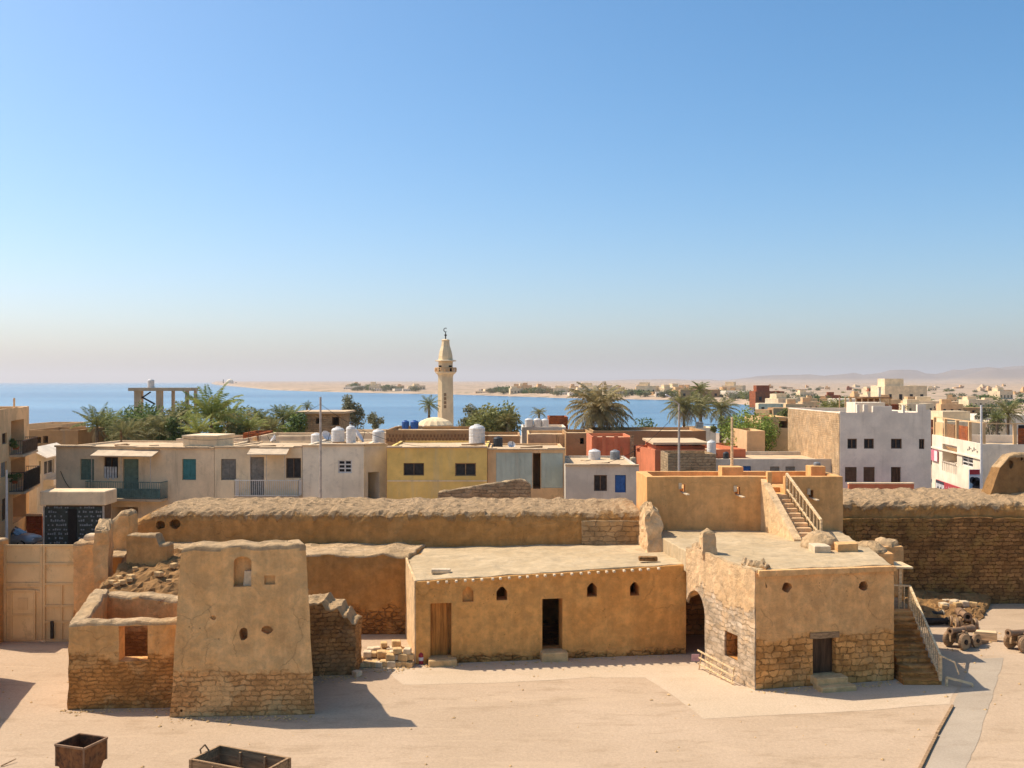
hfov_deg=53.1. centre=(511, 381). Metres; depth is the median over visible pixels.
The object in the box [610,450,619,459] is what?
water tank
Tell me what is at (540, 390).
tree
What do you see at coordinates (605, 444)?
red house
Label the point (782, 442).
tan back house
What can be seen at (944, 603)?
cut stone
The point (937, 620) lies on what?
cannon barrel
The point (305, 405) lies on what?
palm tree
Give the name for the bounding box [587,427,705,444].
tan wall house
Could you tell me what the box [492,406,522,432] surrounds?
tree
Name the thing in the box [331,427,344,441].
water tank
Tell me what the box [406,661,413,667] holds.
cut stone
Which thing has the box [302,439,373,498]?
white house
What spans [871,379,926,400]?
house
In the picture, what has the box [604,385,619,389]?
house
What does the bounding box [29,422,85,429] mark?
tan building
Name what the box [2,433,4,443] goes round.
window
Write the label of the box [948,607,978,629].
cannon
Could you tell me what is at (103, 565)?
wall pier
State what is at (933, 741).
edging board
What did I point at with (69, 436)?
brown building
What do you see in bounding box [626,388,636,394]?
tree
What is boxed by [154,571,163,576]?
cut stone
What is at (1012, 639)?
cannon
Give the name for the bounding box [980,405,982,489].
utility pole
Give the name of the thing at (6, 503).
utility pole
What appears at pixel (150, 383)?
water tank
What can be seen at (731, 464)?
utility pole
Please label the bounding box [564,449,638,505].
whitewashed house
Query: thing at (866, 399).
pole frame
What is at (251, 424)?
palm tree
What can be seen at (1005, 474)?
wall merlon
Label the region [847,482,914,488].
red low wall
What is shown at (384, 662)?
cut stone
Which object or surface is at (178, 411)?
palm tree
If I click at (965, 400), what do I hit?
house
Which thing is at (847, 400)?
house
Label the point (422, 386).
house
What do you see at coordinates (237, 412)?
palm tree
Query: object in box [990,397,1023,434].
palm tree
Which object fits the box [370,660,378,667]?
cut stone
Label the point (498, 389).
tree
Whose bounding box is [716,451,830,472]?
blue grey house
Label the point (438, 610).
door
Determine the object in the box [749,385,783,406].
house
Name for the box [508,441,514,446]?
satellite dish
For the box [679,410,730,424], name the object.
cable
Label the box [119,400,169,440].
broadleaf tree
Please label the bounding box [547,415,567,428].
orange house
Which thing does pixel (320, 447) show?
utility pole
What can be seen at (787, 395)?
tree
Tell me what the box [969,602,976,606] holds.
cut stone
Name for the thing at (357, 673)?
cut stone
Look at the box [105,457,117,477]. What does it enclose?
window
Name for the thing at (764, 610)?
gatehouse
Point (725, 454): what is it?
water tank
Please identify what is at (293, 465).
window
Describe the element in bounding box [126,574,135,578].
cut stone
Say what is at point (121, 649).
roofless ruin
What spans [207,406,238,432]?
broadleaf tree
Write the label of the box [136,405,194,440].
palm tree
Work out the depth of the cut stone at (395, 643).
44.36 m
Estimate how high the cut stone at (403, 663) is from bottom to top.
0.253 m
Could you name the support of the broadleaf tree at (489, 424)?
on the ground
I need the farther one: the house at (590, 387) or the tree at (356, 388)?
the tree at (356, 388)
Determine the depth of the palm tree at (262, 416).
119.57 m
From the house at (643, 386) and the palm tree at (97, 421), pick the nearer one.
the palm tree at (97, 421)
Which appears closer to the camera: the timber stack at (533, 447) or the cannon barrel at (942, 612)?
the cannon barrel at (942, 612)
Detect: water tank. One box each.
[148,379,153,387]
[311,433,318,442]
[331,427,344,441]
[346,425,355,443]
[372,429,384,442]
[402,420,408,428]
[410,420,418,428]
[469,424,484,443]
[493,436,502,446]
[525,418,532,426]
[533,418,540,426]
[541,418,548,426]
[588,449,600,459]
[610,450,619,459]
[630,457,635,463]
[695,421,703,427]
[707,440,716,453]
[723,451,728,458]
[813,462,820,465]
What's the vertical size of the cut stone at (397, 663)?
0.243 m
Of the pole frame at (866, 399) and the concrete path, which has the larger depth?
the pole frame at (866, 399)
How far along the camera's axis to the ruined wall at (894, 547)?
48.20 m
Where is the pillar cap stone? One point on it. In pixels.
(88, 537)
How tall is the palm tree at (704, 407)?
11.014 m
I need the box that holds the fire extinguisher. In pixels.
[419,652,423,663]
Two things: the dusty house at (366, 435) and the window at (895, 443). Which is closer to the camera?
the window at (895, 443)
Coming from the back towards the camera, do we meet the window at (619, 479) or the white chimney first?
the white chimney
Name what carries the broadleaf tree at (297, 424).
on the ground
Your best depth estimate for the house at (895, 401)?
406.98 m
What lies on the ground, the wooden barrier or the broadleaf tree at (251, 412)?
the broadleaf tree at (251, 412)
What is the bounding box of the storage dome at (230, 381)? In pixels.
[223,379,236,383]
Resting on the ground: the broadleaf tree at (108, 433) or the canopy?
the broadleaf tree at (108, 433)
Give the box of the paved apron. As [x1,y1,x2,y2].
[382,655,956,718]
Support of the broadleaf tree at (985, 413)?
on the ground
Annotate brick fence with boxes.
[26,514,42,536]
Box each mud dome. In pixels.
[801,529,839,549]
[857,541,893,564]
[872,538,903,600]
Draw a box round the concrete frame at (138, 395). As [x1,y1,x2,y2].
[128,388,197,433]
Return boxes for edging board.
[918,704,953,767]
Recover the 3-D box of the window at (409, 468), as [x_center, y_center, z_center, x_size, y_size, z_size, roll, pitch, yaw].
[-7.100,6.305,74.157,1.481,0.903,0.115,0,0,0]
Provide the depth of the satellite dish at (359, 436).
83.26 m
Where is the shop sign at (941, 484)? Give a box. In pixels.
[936,479,960,488]
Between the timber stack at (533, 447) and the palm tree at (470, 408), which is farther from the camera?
the palm tree at (470, 408)
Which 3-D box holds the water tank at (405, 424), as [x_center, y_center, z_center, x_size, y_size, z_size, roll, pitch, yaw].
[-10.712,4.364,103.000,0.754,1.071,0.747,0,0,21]
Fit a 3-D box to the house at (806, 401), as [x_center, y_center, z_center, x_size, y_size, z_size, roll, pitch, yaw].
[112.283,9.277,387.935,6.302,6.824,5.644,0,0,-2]
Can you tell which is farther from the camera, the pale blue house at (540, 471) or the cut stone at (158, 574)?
the pale blue house at (540, 471)
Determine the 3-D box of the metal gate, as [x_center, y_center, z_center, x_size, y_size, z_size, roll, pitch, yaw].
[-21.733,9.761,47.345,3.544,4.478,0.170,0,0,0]
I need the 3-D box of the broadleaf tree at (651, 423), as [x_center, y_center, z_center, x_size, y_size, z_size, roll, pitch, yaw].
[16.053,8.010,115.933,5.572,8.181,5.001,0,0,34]
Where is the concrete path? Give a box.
[926,658,1003,767]
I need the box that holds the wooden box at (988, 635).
[973,630,996,641]
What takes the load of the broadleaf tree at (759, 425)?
on the ground
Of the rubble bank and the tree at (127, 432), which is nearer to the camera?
the rubble bank
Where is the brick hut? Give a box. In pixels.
[296,410,354,431]
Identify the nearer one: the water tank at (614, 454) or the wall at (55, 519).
the wall at (55, 519)
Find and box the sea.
[0,382,754,435]
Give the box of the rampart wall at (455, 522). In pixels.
[138,496,639,546]
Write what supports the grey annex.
on the ground
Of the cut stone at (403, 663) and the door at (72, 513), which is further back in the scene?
the door at (72, 513)
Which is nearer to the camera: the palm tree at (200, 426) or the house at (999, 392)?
the palm tree at (200, 426)
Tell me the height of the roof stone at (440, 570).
0.200 m
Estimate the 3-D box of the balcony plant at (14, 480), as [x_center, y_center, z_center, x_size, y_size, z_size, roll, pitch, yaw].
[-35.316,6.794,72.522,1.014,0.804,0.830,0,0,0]
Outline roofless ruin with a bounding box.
[67,589,177,709]
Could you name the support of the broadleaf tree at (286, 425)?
on the ground
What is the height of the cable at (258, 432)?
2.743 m
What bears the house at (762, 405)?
on the ground
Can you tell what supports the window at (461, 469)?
in the yellow house at (427, 469)
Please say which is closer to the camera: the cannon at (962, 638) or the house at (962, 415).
the cannon at (962, 638)
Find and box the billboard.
[969,469,979,488]
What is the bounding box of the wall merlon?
[981,452,1023,494]
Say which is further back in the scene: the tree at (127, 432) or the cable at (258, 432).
the tree at (127, 432)
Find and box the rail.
[945,676,973,686]
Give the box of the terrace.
[113,542,425,634]
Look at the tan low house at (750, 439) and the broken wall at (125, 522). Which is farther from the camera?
the tan low house at (750, 439)
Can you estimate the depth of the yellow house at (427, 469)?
74.00 m
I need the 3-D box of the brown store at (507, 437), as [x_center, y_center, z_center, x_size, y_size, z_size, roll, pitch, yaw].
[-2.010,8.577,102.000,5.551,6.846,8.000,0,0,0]
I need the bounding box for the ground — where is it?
[0,366,1023,767]
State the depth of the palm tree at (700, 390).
149.89 m
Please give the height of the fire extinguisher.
0.620 m
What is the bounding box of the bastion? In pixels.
[636,465,842,532]
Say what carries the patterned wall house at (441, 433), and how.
on the ground
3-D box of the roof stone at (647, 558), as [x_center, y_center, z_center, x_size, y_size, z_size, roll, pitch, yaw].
[6.123,7.950,46.100,0.840,0.200,0.400,0,0,0]
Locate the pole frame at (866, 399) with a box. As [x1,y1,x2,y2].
[839,397,891,407]
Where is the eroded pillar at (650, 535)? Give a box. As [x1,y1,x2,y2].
[638,500,661,552]
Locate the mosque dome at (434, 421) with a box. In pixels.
[419,417,452,425]
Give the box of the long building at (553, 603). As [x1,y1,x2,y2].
[405,544,685,666]
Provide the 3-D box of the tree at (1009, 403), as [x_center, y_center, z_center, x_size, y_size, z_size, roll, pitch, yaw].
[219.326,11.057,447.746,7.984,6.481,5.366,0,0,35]
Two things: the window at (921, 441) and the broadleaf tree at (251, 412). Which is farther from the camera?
the broadleaf tree at (251, 412)
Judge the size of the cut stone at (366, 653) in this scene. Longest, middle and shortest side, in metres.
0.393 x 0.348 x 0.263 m
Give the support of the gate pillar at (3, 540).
on the ground
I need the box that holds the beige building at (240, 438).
[176,435,257,440]
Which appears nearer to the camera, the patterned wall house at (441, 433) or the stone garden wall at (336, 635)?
the stone garden wall at (336, 635)
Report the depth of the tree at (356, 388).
1397.43 m
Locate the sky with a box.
[0,0,1023,381]
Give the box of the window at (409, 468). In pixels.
[404,463,423,474]
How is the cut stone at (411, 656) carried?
on the cut stone at (403, 663)
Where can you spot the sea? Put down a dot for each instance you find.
(53, 401)
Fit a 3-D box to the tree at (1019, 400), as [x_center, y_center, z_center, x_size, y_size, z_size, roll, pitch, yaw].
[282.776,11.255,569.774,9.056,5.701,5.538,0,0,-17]
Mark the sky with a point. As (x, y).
(191, 190)
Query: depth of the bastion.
52.00 m
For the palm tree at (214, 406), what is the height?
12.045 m
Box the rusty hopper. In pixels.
[54,733,107,767]
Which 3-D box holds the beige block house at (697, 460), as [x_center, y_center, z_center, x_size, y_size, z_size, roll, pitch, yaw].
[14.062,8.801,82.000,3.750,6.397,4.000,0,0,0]
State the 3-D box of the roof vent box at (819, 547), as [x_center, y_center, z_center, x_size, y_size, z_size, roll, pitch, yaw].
[13.353,7.276,44.447,0.715,0.465,0.920,0,0,0]
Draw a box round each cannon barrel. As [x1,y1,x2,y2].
[915,617,948,624]
[917,610,944,614]
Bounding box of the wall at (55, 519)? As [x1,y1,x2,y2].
[43,506,104,544]
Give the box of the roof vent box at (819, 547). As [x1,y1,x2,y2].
[808,543,830,552]
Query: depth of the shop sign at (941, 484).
98.79 m
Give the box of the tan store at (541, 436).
[527,430,563,446]
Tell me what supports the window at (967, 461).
in the shop building at (957, 459)
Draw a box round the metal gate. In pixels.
[3,545,73,641]
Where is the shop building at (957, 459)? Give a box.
[931,417,1023,488]
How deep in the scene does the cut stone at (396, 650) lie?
43.20 m
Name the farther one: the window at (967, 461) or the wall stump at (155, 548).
the window at (967, 461)
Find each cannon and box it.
[943,624,988,649]
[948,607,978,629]
[1003,629,1023,652]
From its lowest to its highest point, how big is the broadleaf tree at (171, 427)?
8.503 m
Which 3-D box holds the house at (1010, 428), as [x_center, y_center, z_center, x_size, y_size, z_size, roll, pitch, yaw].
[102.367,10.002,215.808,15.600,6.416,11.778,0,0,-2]
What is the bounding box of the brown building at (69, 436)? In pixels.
[29,427,104,445]
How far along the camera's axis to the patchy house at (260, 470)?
75.00 m
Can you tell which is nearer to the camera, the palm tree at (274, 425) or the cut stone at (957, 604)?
the cut stone at (957, 604)
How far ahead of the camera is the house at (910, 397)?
431.44 m
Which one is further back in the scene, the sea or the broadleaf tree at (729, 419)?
the sea
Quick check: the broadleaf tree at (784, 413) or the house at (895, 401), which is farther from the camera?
the house at (895, 401)
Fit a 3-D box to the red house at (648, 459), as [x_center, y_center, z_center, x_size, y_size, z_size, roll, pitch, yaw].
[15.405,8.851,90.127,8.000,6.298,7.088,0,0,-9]
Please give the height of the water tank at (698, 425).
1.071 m
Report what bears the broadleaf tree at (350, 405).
on the ground
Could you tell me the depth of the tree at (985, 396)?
620.36 m
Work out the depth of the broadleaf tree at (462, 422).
122.47 m
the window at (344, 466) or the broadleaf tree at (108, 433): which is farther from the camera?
the broadleaf tree at (108, 433)
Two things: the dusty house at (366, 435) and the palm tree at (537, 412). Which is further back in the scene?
the palm tree at (537, 412)
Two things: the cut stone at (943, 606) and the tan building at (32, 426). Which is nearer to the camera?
the cut stone at (943, 606)
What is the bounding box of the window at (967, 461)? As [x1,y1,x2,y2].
[963,456,972,467]
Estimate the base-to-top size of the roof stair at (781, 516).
3.250 m
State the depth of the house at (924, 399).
381.91 m
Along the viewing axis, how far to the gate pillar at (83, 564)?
46.60 m
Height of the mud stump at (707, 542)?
1.352 m
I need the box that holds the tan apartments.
[0,398,40,544]
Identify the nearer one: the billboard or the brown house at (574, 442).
the billboard
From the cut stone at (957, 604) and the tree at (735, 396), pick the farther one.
the tree at (735, 396)
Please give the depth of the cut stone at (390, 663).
43.01 m
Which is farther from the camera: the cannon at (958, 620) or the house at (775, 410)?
the house at (775, 410)
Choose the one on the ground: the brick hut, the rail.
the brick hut
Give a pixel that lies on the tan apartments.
(14, 421)
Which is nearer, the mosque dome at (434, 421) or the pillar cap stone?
the pillar cap stone
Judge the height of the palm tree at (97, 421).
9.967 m
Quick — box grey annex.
[318,441,387,498]
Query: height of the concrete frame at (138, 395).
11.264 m
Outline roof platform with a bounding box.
[834,541,858,551]
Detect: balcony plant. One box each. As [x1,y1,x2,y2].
[8,473,21,483]
[9,438,18,449]
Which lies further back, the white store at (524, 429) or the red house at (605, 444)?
the white store at (524, 429)
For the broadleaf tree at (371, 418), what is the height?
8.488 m
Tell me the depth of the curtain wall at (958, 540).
55.40 m
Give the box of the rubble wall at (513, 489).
[438,479,530,498]
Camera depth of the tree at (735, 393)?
705.17 m
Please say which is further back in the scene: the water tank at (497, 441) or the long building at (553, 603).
the water tank at (497, 441)
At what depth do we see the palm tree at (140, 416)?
113.69 m
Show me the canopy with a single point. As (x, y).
(900, 566)
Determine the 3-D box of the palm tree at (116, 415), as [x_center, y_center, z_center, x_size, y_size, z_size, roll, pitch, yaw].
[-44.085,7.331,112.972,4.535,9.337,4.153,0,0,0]
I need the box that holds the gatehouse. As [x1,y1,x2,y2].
[662,530,896,692]
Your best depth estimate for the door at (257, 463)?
75.12 m
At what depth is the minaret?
159.03 m
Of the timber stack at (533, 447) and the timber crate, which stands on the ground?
the timber crate
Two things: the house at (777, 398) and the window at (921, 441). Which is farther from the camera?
the house at (777, 398)
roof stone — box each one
[431,568,450,573]
[638,556,657,560]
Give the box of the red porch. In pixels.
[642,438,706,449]
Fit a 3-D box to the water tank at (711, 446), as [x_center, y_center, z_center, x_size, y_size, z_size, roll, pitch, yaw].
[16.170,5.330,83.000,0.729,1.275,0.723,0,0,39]
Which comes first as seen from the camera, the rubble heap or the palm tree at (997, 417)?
the rubble heap
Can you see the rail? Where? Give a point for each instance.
(955, 679)
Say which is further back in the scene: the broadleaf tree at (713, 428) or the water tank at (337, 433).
the broadleaf tree at (713, 428)
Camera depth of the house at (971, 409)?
378.47 m
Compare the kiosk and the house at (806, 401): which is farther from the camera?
the house at (806, 401)
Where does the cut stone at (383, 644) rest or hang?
on the cut stone
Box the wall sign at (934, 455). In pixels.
[931,449,937,461]
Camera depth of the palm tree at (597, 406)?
111.04 m
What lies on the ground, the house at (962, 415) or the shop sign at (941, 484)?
the house at (962, 415)
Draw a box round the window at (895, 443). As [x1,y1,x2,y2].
[891,439,901,448]
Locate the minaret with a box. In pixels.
[435,328,456,425]
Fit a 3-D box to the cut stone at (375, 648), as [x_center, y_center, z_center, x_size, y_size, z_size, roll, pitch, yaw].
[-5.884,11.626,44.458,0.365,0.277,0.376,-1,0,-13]
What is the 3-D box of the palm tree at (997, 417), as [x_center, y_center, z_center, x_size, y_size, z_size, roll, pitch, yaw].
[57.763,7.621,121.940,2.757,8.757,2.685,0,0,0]
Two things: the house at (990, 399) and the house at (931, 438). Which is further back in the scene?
the house at (990, 399)
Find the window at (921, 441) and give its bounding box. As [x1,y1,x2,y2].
[919,439,923,448]
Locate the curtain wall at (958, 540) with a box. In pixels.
[843,487,1023,603]
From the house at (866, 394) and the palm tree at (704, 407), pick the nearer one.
the palm tree at (704, 407)
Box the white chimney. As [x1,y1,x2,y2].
[878,387,880,401]
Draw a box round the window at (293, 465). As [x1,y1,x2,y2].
[286,458,300,477]
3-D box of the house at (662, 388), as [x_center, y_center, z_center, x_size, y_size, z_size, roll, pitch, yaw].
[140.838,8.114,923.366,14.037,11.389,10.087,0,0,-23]
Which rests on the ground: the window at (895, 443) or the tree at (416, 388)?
the tree at (416, 388)
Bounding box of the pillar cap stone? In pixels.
[85,534,93,540]
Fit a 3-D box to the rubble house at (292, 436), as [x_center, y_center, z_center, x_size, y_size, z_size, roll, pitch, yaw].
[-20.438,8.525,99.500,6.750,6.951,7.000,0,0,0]
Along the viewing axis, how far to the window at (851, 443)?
80.14 m
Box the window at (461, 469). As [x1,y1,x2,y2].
[455,463,475,475]
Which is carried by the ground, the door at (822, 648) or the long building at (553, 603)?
the long building at (553, 603)
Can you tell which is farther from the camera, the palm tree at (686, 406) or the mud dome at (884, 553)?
the palm tree at (686, 406)
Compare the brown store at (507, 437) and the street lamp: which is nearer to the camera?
the street lamp
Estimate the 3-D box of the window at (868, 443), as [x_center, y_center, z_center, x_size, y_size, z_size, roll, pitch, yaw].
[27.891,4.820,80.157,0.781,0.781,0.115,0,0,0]
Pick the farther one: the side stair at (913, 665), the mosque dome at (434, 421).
the mosque dome at (434, 421)
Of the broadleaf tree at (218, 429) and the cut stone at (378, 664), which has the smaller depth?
the cut stone at (378, 664)
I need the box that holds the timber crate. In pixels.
[189,744,290,767]
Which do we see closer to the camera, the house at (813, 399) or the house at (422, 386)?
the house at (813, 399)
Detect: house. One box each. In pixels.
[29,443,60,513]
[54,430,262,519]
[214,430,310,498]
[259,432,331,440]
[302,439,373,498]
[344,429,386,443]
[369,384,380,390]
[386,426,469,497]
[386,431,489,498]
[411,384,424,389]
[487,434,564,498]
[509,386,522,393]
[521,383,531,388]
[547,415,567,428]
[553,386,571,393]
[562,429,591,455]
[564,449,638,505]
[583,386,602,394]
[586,433,633,459]
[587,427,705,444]
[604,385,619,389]
[634,444,745,470]
[636,382,658,391]
[659,385,672,391]
[661,451,715,470]
[678,389,719,398]
[682,426,715,441]
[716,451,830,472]
[720,391,744,396]
[722,382,745,390]
[733,428,764,450]
[745,415,787,450]
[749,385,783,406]
[755,403,821,408]
[755,409,771,414]
[765,394,799,402]
[768,407,817,415]
[783,399,804,406]
[795,390,812,396]
[798,397,818,406]
[806,396,817,401]
[819,396,829,402]
[825,392,840,398]
[827,399,854,407]
[850,391,859,396]
[860,391,870,396]
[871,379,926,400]
[877,395,900,403]
[885,404,932,426]
[898,399,933,410]
[901,396,915,402]
[916,396,938,407]
[927,386,936,390]
[931,411,1005,434]
[931,427,932,463]
[936,399,962,410]
[947,395,956,400]
[959,396,987,406]
[963,407,998,412]
[970,413,1023,434]
[981,398,1000,405]
[988,388,1012,398]
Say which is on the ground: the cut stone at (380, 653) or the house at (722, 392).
the house at (722, 392)
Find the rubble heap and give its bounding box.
[903,589,989,619]
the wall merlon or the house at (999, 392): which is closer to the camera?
the wall merlon
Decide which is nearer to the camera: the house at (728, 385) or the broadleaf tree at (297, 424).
the broadleaf tree at (297, 424)
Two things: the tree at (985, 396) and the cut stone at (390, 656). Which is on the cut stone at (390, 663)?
the cut stone at (390, 656)
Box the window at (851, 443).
[847,439,856,448]
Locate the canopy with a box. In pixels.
[894,562,912,606]
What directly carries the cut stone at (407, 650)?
on the cut stone at (411, 656)
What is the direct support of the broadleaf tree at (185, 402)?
on the ground
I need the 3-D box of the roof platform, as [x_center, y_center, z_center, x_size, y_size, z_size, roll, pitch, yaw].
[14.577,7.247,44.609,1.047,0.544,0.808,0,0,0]
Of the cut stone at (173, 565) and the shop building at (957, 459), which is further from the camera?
the shop building at (957, 459)
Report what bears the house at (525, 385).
on the ground
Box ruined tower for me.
[170,539,314,717]
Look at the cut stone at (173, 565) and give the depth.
45.50 m
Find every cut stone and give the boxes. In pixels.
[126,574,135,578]
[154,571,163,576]
[170,562,177,567]
[352,669,361,676]
[362,660,371,667]
[363,650,371,657]
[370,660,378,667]
[371,651,376,656]
[372,646,380,650]
[376,661,381,667]
[377,650,386,657]
[379,659,388,666]
[380,641,386,647]
[385,653,395,660]
[387,660,395,666]
[391,640,401,646]
[392,647,401,653]
[395,660,400,666]
[398,653,407,660]
[399,660,408,666]
[403,647,411,654]
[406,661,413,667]
[408,653,413,659]
[938,602,948,608]
[940,604,947,608]
[953,602,961,606]
[959,600,968,606]
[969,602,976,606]
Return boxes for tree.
[70,402,120,442]
[96,406,127,438]
[102,420,143,441]
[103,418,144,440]
[110,413,163,440]
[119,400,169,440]
[130,407,163,440]
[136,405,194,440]
[154,416,189,440]
[162,399,216,434]
[162,403,200,432]
[175,383,246,432]
[177,412,218,433]
[206,399,250,431]
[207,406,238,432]
[213,410,258,434]
[226,422,248,434]
[234,411,269,432]
[236,405,266,430]
[247,408,275,430]
[256,415,286,431]
[263,404,299,424]
[273,414,304,432]
[281,403,303,422]
[286,412,309,431]
[300,400,313,409]
[340,394,365,428]
[352,386,363,390]
[366,412,384,428]
[410,386,421,391]
[418,394,439,417]
[456,403,477,425]
[465,400,521,434]
[465,404,491,418]
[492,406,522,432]
[495,386,507,392]
[529,407,546,418]
[535,387,544,393]
[564,381,636,430]
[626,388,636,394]
[632,417,656,426]
[635,389,644,396]
[660,389,706,426]
[666,389,677,396]
[685,391,718,421]
[688,381,710,420]
[701,395,740,442]
[710,416,733,442]
[718,413,751,439]
[720,403,781,450]
[724,391,740,398]
[729,394,739,399]
[775,391,799,397]
[778,408,787,416]
[816,399,832,407]
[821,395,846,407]
[973,404,1004,434]
[976,394,994,399]
[983,410,1007,434]
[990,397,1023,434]
[1003,400,1022,408]
[1013,397,1023,402]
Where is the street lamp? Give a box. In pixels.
[665,394,679,470]
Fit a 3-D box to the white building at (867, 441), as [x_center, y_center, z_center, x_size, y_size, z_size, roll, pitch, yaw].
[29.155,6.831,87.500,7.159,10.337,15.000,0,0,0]
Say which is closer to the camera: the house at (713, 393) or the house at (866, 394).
the house at (866, 394)
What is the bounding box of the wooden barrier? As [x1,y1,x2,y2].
[692,649,734,684]
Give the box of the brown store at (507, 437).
[485,432,519,442]
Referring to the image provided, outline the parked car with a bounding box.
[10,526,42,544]
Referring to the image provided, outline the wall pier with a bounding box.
[92,517,113,591]
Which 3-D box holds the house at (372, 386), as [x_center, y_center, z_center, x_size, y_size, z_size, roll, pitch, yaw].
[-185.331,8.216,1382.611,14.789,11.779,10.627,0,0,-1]
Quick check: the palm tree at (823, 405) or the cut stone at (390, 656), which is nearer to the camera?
the cut stone at (390, 656)
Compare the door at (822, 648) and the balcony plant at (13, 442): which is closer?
the door at (822, 648)
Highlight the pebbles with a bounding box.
[0,628,1019,767]
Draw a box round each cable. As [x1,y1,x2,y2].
[182,406,316,439]
[322,405,415,445]
[610,415,674,461]
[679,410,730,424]
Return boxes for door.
[2,498,4,519]
[68,509,76,544]
[124,459,137,488]
[251,457,263,494]
[431,603,446,655]
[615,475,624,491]
[813,638,831,672]
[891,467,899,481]
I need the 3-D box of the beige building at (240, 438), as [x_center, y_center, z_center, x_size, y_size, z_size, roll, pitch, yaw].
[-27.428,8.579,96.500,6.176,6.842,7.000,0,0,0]
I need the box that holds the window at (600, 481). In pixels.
[594,475,606,490]
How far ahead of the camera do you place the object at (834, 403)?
164.78 m
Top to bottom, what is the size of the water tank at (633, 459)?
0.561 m
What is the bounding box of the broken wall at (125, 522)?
[112,509,138,549]
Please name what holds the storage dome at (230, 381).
on the ground
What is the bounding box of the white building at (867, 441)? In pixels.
[788,402,930,488]
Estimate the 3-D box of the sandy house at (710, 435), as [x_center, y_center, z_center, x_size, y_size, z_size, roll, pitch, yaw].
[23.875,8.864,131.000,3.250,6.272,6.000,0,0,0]
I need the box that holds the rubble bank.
[98,548,183,595]
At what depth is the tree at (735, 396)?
679.75 m
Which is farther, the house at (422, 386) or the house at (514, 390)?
the house at (422, 386)
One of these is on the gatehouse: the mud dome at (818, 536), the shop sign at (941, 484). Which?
the mud dome at (818, 536)
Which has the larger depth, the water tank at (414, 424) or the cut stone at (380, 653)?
the water tank at (414, 424)
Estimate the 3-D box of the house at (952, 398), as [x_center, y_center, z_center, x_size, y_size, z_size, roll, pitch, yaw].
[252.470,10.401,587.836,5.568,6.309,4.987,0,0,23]
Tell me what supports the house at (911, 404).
on the ground
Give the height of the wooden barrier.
0.834 m
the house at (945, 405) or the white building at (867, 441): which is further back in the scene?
the house at (945, 405)
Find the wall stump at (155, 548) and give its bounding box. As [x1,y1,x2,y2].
[126,532,173,564]
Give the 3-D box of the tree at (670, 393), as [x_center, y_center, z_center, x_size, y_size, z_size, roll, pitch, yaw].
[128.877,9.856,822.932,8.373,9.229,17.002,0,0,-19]
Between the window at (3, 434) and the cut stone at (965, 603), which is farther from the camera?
the window at (3, 434)
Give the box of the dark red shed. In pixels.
[243,431,272,438]
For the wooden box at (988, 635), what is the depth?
47.42 m
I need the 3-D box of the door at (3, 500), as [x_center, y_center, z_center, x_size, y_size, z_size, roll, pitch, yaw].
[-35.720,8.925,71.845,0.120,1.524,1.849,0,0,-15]
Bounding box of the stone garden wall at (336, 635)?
[309,592,361,675]
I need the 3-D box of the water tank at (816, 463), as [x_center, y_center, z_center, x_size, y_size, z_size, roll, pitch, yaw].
[16.091,4.400,53.998,0.384,0.376,0.365,0,0,13]
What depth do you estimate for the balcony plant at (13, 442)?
73.17 m
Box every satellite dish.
[322,431,330,439]
[356,429,364,441]
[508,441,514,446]
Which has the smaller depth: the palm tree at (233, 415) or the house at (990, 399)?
the palm tree at (233, 415)
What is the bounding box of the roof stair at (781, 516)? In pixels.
[761,471,821,540]
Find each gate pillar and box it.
[0,537,7,642]
[73,539,93,616]
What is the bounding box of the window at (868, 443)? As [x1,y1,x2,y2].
[864,439,873,448]
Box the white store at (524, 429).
[521,425,565,442]
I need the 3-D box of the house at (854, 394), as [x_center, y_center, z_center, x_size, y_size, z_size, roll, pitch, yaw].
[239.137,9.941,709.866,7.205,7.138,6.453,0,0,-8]
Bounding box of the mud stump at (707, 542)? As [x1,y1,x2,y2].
[692,528,717,559]
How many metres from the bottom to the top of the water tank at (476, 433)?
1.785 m
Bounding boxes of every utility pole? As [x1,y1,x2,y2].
[5,470,7,537]
[319,397,321,497]
[730,417,733,465]
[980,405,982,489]
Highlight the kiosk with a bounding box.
[40,488,116,544]
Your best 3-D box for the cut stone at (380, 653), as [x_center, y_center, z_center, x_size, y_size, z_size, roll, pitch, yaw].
[-5.573,11.609,43.772,0.423,0.264,0.351,-1,3,-9]
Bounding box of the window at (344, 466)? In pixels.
[338,460,351,472]
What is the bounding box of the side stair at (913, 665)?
[894,584,958,684]
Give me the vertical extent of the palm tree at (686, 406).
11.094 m
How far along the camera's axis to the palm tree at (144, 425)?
107.65 m
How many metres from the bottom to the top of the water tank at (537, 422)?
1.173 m
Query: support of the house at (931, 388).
on the ground
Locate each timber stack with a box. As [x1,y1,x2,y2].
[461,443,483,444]
[520,446,542,447]
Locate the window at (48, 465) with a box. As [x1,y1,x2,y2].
[44,459,52,474]
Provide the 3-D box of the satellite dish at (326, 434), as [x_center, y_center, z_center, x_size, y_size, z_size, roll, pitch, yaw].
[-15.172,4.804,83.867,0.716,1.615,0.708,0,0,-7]
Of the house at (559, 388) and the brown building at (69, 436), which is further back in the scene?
the house at (559, 388)

